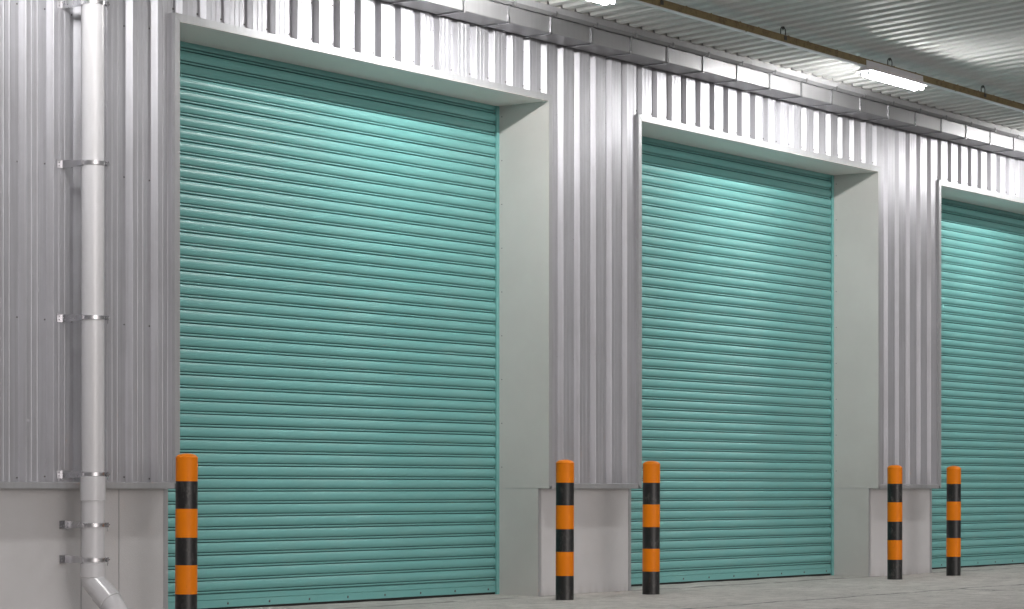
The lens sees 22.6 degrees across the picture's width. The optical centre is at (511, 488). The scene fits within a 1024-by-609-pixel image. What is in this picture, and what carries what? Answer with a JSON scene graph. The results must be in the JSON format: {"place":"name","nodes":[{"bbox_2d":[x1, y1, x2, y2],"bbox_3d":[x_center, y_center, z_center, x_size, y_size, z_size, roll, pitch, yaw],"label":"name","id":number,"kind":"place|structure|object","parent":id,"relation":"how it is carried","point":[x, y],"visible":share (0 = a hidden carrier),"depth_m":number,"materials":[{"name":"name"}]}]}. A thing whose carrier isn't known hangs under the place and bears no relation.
{"place":"outdoors","nodes":[
{"label":"outdoors","id":0,"kind":"place"},
{"bbox_2d":[236,564,1023,608],"bbox_3d":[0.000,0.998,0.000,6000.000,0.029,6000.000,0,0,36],"label":"ground","id":1,"kind":"structure","parent":0,"point":[994,587],"depth_m":23.74,"materials":[{"name":"concrete"}]},
{"bbox_2d":[175,453,197,608],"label":"bollard","id":2,"kind":"object","parent":1,"relation":"on","point":[186,520],"visible":1,"depth_m":18.96,"materials":[{"name":"orange metal"}]},
{"bbox_2d":[0,0,1023,608],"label":"warehouse","id":3,"kind":"structure","parent":1,"relation":"on","point":[402,302],"depth_m":23.60,"materials":[{"name":"grey"}]},
{"bbox_2d":[57,0,127,608],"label":"downpipe","id":4,"kind":"object","parent":3,"relation":"attached to","point":[101,590],"visible":1,"depth_m":18.61,"materials":[{"name":"white plastic"}]},
{"bbox_2d":[492,0,1023,139],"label":"canopy","id":5,"kind":"object","parent":3,"relation":"attached to","point":[974,44],"visible":0.84,"depth_m":25.30,"materials":[{"name":"grey metal"}]},
{"bbox_2d":[382,0,1023,158],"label":"gutter","id":6,"kind":"object","parent":5,"relation":"attached to","point":[509,18],"visible":1,"depth_m":25.50,"materials":[{"name":"metal"}]},
{"bbox_2d":[628,0,1023,112],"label":"light rail","id":7,"kind":"object","parent":5,"relation":"hanging from","point":[716,20],"visible":1,"depth_m":24.79,"materials":[{"name":"metal"}]},
{"bbox_2d":[589,0,615,4],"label":"tube light","id":8,"kind":"object","parent":7,"relation":"hanging from","point":[604,2],"visible":1,"depth_m":22.05,"materials":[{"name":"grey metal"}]},
{"bbox_2d":[855,60,927,90],"bbox_3d":[3.935,-4.245,26.433,0.196,0.150,1.333,0,0,36],"label":"tube light","id":9,"kind":"object","parent":7,"relation":"hanging from","point":[891,75],"visible":1,"depth_m":26.32,"materials":[{"name":"white plastic"}]},
{"bbox_2d":[556,460,573,599],"bbox_3d":[0.475,0.396,23.062,0.168,1.310,0.168,0,0,-3],"label":"bollard","id":10,"kind":"object","parent":1,"relation":"on","point":[564,529],"visible":0.97,"depth_m":22.99,"materials":[{"name":"orange metal"}]},
{"bbox_2d":[642,461,659,594],"bbox_3d":[1.314,0.394,24.232,0.168,1.310,0.168,0,0,2],"label":"bollard","id":11,"kind":"object","parent":1,"relation":"on","point":[651,538],"visible":0.96,"depth_m":24.16,"materials":[{"name":"orange metal"}]},
{"bbox_2d":[887,465,901,579],"bbox_3d":[4.219,0.396,28.286,0.168,1.310,0.168,0,0,-1],"label":"bollard","id":12,"kind":"object","parent":1,"relation":"on","point":[894,522],"visible":0.98,"depth_m":28.21,"materials":[{"name":"orange metal"}]},
{"bbox_2d":[946,466,960,575],"bbox_3d":[5.072,0.395,29.475,0.168,1.310,0.168,0,0,-18],"label":"bollard","id":13,"kind":"object","parent":1,"relation":"on","point":[953,531],"visible":1,"depth_m":29.41,"materials":[{"name":"orange metal"}]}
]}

